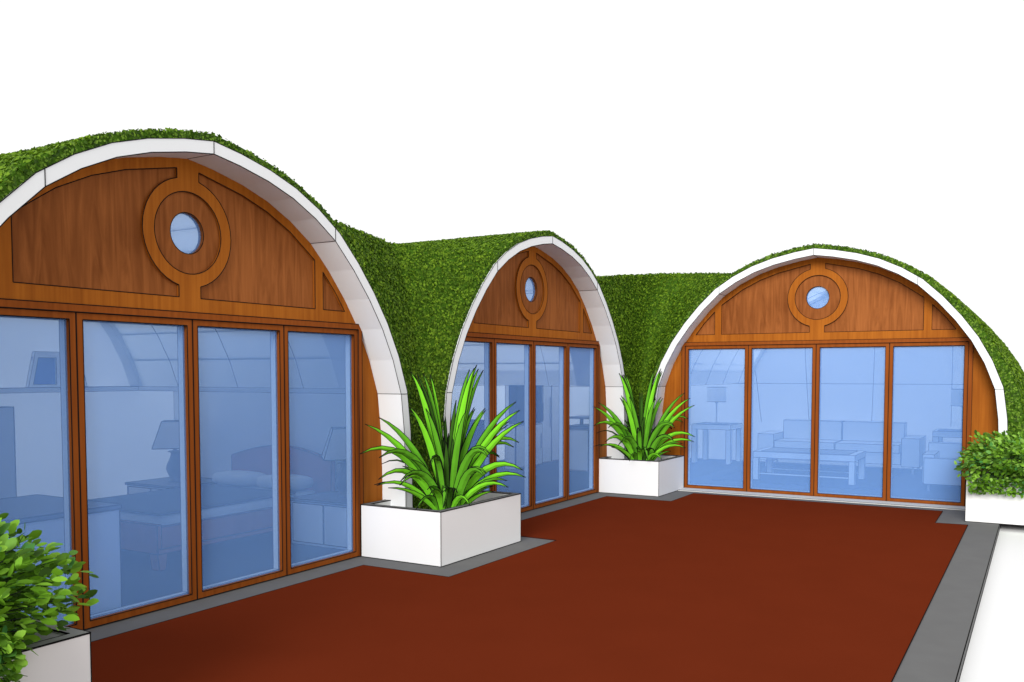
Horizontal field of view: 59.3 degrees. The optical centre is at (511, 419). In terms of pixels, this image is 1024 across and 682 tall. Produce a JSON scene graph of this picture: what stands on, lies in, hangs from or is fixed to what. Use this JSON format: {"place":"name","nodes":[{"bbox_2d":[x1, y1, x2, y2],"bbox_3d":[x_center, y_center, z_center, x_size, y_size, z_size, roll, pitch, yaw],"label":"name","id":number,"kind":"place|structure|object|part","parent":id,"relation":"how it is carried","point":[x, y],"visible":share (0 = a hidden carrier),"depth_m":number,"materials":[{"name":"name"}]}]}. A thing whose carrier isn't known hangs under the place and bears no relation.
{"place":"outdoors","nodes":[
{"label":"outdoors","id":0,"kind":"place"},
{"bbox_2d":[467,424,483,478],"bbox_3d":[-0.654,0.532,12.556,0.428,0.929,0.429,2,3,30],"label":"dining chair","id":1,"kind":"object","parent":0,"point":[479,430],"visible":0.12,"depth_m":12.42,"materials":[{"name":"blue fabric"}]},
{"bbox_2d":[469,419,483,424],"bbox_3d":[-0.663,0.472,13.721,0.429,0.929,0.428,2,3,30],"label":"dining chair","id":2,"kind":"object","parent":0,"point":[473,420],"visible":0.01,"depth_m":13.84,"materials":[{"name":"blue fabric"}]},
{"bbox_2d":[0,0,1023,370],"label":"sky","id":3,"kind":"structure","parent":0,"point":[649,136],"materials":[{"name":"white"}]},
{"bbox_2d":[505,385,558,463],"bbox_3d":[0.428,-0.019,16.701,0.744,1.603,0.928,2,3,30],"label":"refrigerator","id":4,"kind":"object","parent":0,"point":[550,444],"visible":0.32,"depth_m":16.48,"materials":[{"name":"blue paint"}]},
{"bbox_3d":[0.613,0.000,16.325,0.042,1.563,0.448,2,3,30],"label":"door","id":5,"kind":"part","parent":4,"relation":"part of","materials":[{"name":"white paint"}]},
{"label":"door","id":6,"kind":"part","parent":4,"relation":"part of","materials":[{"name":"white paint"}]},
{"bbox_2d":[86,491,1000,681],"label":"terrace","id":7,"kind":"structure","parent":0,"point":[938,648],"depth_m":6.86,"materials":[{"name":"red-brown terracotta"},{"name":"grey concrete border"}]},
{"bbox_2d":[0,618,91,681],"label":"planter box","id":8,"kind":"object","parent":7,"relation":"on","point":[63,656],"visible":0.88,"depth_m":3.98,"materials":[{"name":"white concrete"}]},
{"bbox_2d":[0,513,98,681],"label":"leafy bush","id":9,"kind":"object","parent":8,"relation":"in","point":[20,572],"visible":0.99,"depth_m":3.87,"materials":[{"name":"green plant"}]},
{"bbox_2d":[361,490,520,566],"bbox_3d":[-0.633,0.976,8.427,0.875,0.476,1.363,2,3,30],"label":"planter box","id":10,"kind":"object","parent":7,"relation":"on","point":[487,522],"visible":0.84,"depth_m":7.93,"materials":[{"name":"white painted concrete"}]},
{"bbox_2d":[360,365,525,509],"bbox_3d":[-0.653,0.308,8.060,1.553,1.600,0.770,-1,3,-23],"label":"spiky plant","id":11,"kind":"object","parent":10,"relation":"on","point":[459,472],"visible":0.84,"depth_m":8.07,"materials":[{"name":"green plant"}]},
{"bbox_2d":[91,493,967,681],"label":"deck","id":12,"kind":"structure","parent":7,"relation":"on","point":[696,587],"depth_m":6.23,"materials":[{"name":"red paint"}]},
{"bbox_2d":[599,454,683,496],"bbox_3d":[1.817,0.760,12.614,0.894,0.476,0.980,2,3,30],"label":"planter box","id":13,"kind":"object","parent":7,"relation":"on","point":[664,475],"visible":0.77,"depth_m":12.22,"materials":[{"name":"white painted concrete"}]},
{"bbox_2d":[593,369,694,460],"bbox_3d":[1.708,0.094,12.292,1.661,1.584,0.824,-1,3,-26],"label":"spiky plant","id":14,"kind":"object","parent":13,"relation":"on","point":[639,439],"visible":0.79,"depth_m":12.29,"materials":[{"name":"green plant"}]},
{"bbox_2d":[965,470,1023,525],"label":"planter box","id":15,"kind":"object","parent":7,"relation":"on","point":[995,508],"visible":0.53,"depth_m":9.84,"materials":[{"name":"white concrete"}]},
{"bbox_2d":[954,430,1023,498],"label":"leafy bush","id":16,"kind":"object","parent":15,"relation":"in","point":[997,456],"visible":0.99,"depth_m":9.87,"materials":[{"name":"green plant"}]},
{"bbox_2d":[959,524,1023,681],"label":"ground","id":17,"kind":"structure","parent":0,"point":[995,651],"depth_m":6.23,"materials":[{"name":"white"}]},
{"bbox_2d":[0,127,427,629],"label":"pod house","id":18,"kind":"structure","parent":17,"relation":"on","point":[219,298],"depth_m":7.24,"materials":[{"name":"brown wood"}]},
{"bbox_2d":[0,406,16,498],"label":"tall cupboard","id":19,"kind":"object","parent":18,"relation":"on","point":[8,486],"visible":0.53,"depth_m":7.90,"materials":[{"name":"white paint"}]},
{"bbox_2d":[0,308,83,629],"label":"door leaf","id":20,"kind":"structure","parent":18,"relation":"in","point":[67,320],"depth_m":5.67,"materials":[{"name":"red wood"}]},
{"bbox_2d":[25,351,86,387],"bbox_3d":[-4.677,-0.512,9.238,0.053,0.365,0.645,2,3,30],"label":"rear window","id":21,"kind":"structure","parent":18,"relation":"in","point":[44,368],"depth_m":9.11,"materials":[{"name":"white paint"}]},
{"bbox_2d":[0,494,121,620],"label":"dresser","id":22,"kind":"object","parent":18,"relation":"on","point":[44,514],"visible":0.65,"depth_m":6.11,"materials":[{"name":"blue paint"}]},
{"bbox_2d":[76,312,197,629],"bbox_3d":[-2.556,0.315,6.114,0.105,2.029,0.901,2,3,30],"label":"door leaf","id":23,"kind":"structure","parent":18,"relation":"in","point":[185,379],"depth_m":6.40,"materials":[{"name":"red wood"}]},
{"bbox_2d":[125,477,223,493],"bbox_3d":[-3.711,0.906,9.979,0.809,0.449,0.738,2,3,30],"label":"nightstand","id":24,"kind":"object","parent":18,"relation":"on","point":[141,486],"visible":0.3,"depth_m":9.79,"materials":[{"name":"blue paint"}]},
{"bbox_2d":[152,420,179,481],"bbox_3d":[-3.728,0.350,9.943,0.432,0.675,0.433,-1,3,-14],"label":"table lamp","id":25,"kind":"object","parent":24,"relation":"on","point":[167,436],"visible":0.73,"depth_m":9.78,"materials":[{"name":"blue ceramic"}]},
{"bbox_2d":[155,192,218,273],"bbox_3d":[-2.338,-1.328,6.423,0.058,0.590,0.590,2,3,30],"label":"round window","id":26,"kind":"structure","parent":18,"relation":"in","point":[204,254],"depth_m":6.43,"materials":[{"name":"brown wood"}]},
{"bbox_2d":[89,445,335,570],"bbox_3d":[-2.990,0.757,8.692,1.449,0.878,2.168,2,3,30],"label":"bed","id":27,"kind":"object","parent":18,"relation":"on","point":[237,504],"visible":0.59,"depth_m":8.38,"materials":[{"name":"blue wood"}]},
{"bbox_2d":[192,320,286,599],"bbox_3d":[-2.099,0.275,6.888,0.105,2.029,0.901,2,3,30],"label":"door leaf","id":28,"kind":"structure","parent":18,"relation":"in","point":[279,569],"depth_m":7.19,"materials":[{"name":"red wood"}]},
{"bbox_2d":[290,491,346,549],"bbox_3d":[-1.632,0.972,8.694,0.839,0.449,0.608,2,3,30],"label":"nightstand","id":29,"kind":"object","parent":18,"relation":"on","point":[319,519],"visible":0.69,"depth_m":8.48,"materials":[{"name":"blue paint"}]},
{"bbox_2d":[321,427,345,497],"bbox_3d":[-1.613,0.414,8.688,0.432,0.675,0.433,-1,3,-14],"label":"table lamp","id":30,"kind":"object","parent":29,"relation":"on","point":[334,448],"visible":0.49,"depth_m":8.52,"materials":[{"name":"blue ceramic"}]},
{"bbox_2d":[284,325,358,575],"bbox_3d":[-1.643,0.235,7.663,0.105,2.029,0.901,2,3,30],"label":"door leaf","id":31,"kind":"structure","parent":18,"relation":"in","point":[351,336],"depth_m":7.97,"materials":[{"name":"red wood"}]},
{"bbox_2d":[391,230,744,512],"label":"pod house","id":32,"kind":"structure","parent":17,"relation":"on","point":[530,310],"depth_m":11.45,"materials":[{"name":"green plant"}]},
{"bbox_2d":[450,337,494,490],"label":"door leaf","id":33,"kind":"structure","parent":32,"relation":"in","point":[488,342],"depth_m":9.98,"materials":[{"name":"red wood"}]},
{"bbox_2d":[494,339,533,512],"bbox_3d":[-0.012,0.092,10.431,0.105,2.029,0.901,2,3,30],"label":"door leaf","id":34,"kind":"structure","parent":32,"relation":"in","point":[528,505],"depth_m":10.76,"materials":[{"name":"red wood"}]},
{"bbox_2d":[505,422,542,469],"bbox_3d":[0.223,0.452,15.725,0.244,0.763,0.958,2,3,30],"label":"kitchen unit","id":35,"kind":"object","parent":32,"relation":"on","point":[514,455],"visible":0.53,"depth_m":15.38,"materials":[{"name":"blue paint"}]},
{"bbox_3d":[0.189,0.465,15.469,0.042,0.723,0.463,2,3,30],"label":"door","id":36,"kind":"part","parent":35,"relation":"part of","materials":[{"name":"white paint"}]},
{"bbox_2d":[509,385,543,423],"bbox_3d":[0.266,-0.363,15.657,0.184,0.849,0.958,2,3,30],"label":"wall cupboard","id":37,"kind":"object","parent":35,"relation":"on","point":[516,393],"depth_m":15.34,"materials":[{"name":"blue"}]},
{"bbox_2d":[516,385,543,422],"bbox_3d":[0.327,-0.361,15.621,0.042,0.809,0.938,2,3,30],"label":"door","id":38,"kind":"structure","parent":37,"relation":"in","point":[519,388],"depth_m":15.43,"materials":[{"name":"blue"}]},
{"bbox_3d":[0.430,0.444,15.878,0.042,0.723,0.463,2,3,30],"label":"door","id":39,"kind":"part","parent":35,"relation":"part of","materials":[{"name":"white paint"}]},
{"bbox_2d":[521,265,542,313],"bbox_3d":[0.206,-1.551,10.740,0.058,0.590,0.590,2,3,30],"label":"round window","id":40,"kind":"structure","parent":32,"relation":"in","point":[532,306],"depth_m":10.79,"materials":[{"name":"brown wood"}]},
{"bbox_2d":[534,341,567,508],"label":"door leaf","id":41,"kind":"structure","parent":32,"relation":"in","point":[563,347],"depth_m":11.53,"materials":[{"name":"red wood"}]},
{"bbox_2d":[569,415,588,471],"bbox_3d":[1.430,0.410,15.126,0.909,0.909,0.689,2,3,30],"label":"kitchen counter","id":42,"kind":"object","parent":32,"relation":"on","point":[578,447],"visible":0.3,"depth_m":14.95,"materials":[{"name":"white paint"}]},
{"bbox_2d":[569,429,588,470],"bbox_3d":[1.076,0.511,14.964,0.429,0.683,0.042,2,3,30],"label":"door","id":43,"kind":"structure","parent":42,"relation":"in","point":[578,439],"depth_m":14.95,"materials":[{"name":"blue paint"}]},
{"bbox_2d":[568,343,597,499],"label":"door leaf","id":44,"kind":"structure","parent":32,"relation":"in","point":[593,349],"depth_m":12.31,"materials":[{"name":"red wood"}]},
{"bbox_2d":[569,243,1023,510],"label":"pod house","id":45,"kind":"structure","parent":17,"relation":"on","point":[815,333],"depth_m":12.33,"materials":[{"name":"red wood"}]},
{"bbox_2d":[684,345,747,490],"bbox_3d":[2.876,-0.022,12.637,0.901,2.029,0.105,2,3,30],"label":"door leaf","id":46,"kind":"structure","parent":45,"relation":"in","point":[687,484],"depth_m":12.72,"materials":[{"name":"red wood"}]},
{"bbox_2d":[691,422,741,464],"bbox_3d":[3.782,0.428,16.582,0.729,0.722,0.728,2,3,30],"label":"side table","id":47,"kind":"object","parent":45,"relation":"on","point":[706,427],"visible":1,"depth_m":16.44,"materials":[{"name":"blue paint"}]},
{"bbox_2d":[707,387,726,423],"bbox_3d":[3.757,-0.263,16.503,0.358,0.670,0.358,2,3,30],"label":"drum lamp","id":48,"kind":"object","parent":47,"relation":"on","point":[716,395],"visible":1,"depth_m":16.35,"materials":[{"name":"blue metal"}]},
{"bbox_2d":[746,344,815,495],"bbox_3d":[3.651,0.002,12.181,0.901,2.029,0.105,2,3,30],"label":"door leaf","id":49,"kind":"structure","parent":45,"relation":"in","point":[749,488],"depth_m":12.25,"materials":[{"name":"red wood"}]},
{"bbox_2d":[712,463,902,489],"bbox_3d":[4.794,0.892,14.389,2.359,0.020,2.858,2,3,30],"label":"rug","id":50,"kind":"object","parent":45,"relation":"on","point":[873,480],"visible":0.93,"depth_m":13.89,"materials":[{"name":"blue carpet"}]},
{"bbox_2d":[752,447,865,484],"bbox_3d":[4.558,0.699,13.792,1.489,0.442,0.908,2,3,30],"label":"coffee table","id":51,"kind":"object","parent":50,"relation":"on","point":[850,457],"visible":0.97,"depth_m":13.64,"materials":[{"name":"blue paint"}]},
{"bbox_2d":[795,276,839,318],"bbox_3d":[4.045,-1.610,11.880,0.590,0.590,0.058,2,3,30],"label":"round window","id":52,"kind":"structure","parent":45,"relation":"in","point":[801,300],"depth_m":11.86,"materials":[{"name":"brown wood"}]},
{"bbox_2d":[758,419,925,473],"bbox_3d":[5.637,0.441,15.455,2.609,0.804,0.928,2,3,30],"label":"sofa","id":53,"kind":"object","parent":45,"relation":"on","point":[908,450],"visible":0.84,"depth_m":15.35,"materials":[{"name":"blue fabric"}]},
{"bbox_2d":[814,343,889,500],"bbox_3d":[4.427,0.025,11.725,0.901,2.029,0.105,2,3,30],"label":"door leaf","id":54,"kind":"structure","parent":45,"relation":"in","point":[819,347],"depth_m":11.76,"materials":[{"name":"red wood"}]},
{"bbox_2d":[886,342,968,505],"bbox_3d":[5.203,0.049,11.269,0.901,2.029,0.105,2,3,30],"label":"door leaf","id":55,"kind":"structure","parent":45,"relation":"in","point":[889,497],"depth_m":11.32,"materials":[{"name":"red wood"}]},
{"bbox_2d":[922,442,961,490],"bbox_3d":[6.318,0.673,12.707,0.879,0.624,0.968,2,3,30],"label":"armchair","id":56,"kind":"object","parent":45,"relation":"on","point":[938,464],"visible":0.5,"depth_m":12.46,"materials":[{"name":"blue fabric"}]},
{"bbox_2d":[932,429,961,441],"bbox_3d":[7.228,0.534,14.534,0.729,0.722,0.728,2,3,30],"label":"side table","id":57,"kind":"object","parent":45,"relation":"on","point":[938,435],"visible":0.32,"depth_m":14.33,"materials":[{"name":"blue paint"}]},
{"bbox_2d":[950,389,962,430],"bbox_3d":[7.237,-0.156,14.434,0.358,0.670,0.358,2,3,30],"label":"drum lamp","id":58,"kind":"object","parent":57,"relation":"on","point":[956,397],"visible":0.56,"depth_m":14.35,"materials":[{"name":"blue metal"}]}
]}

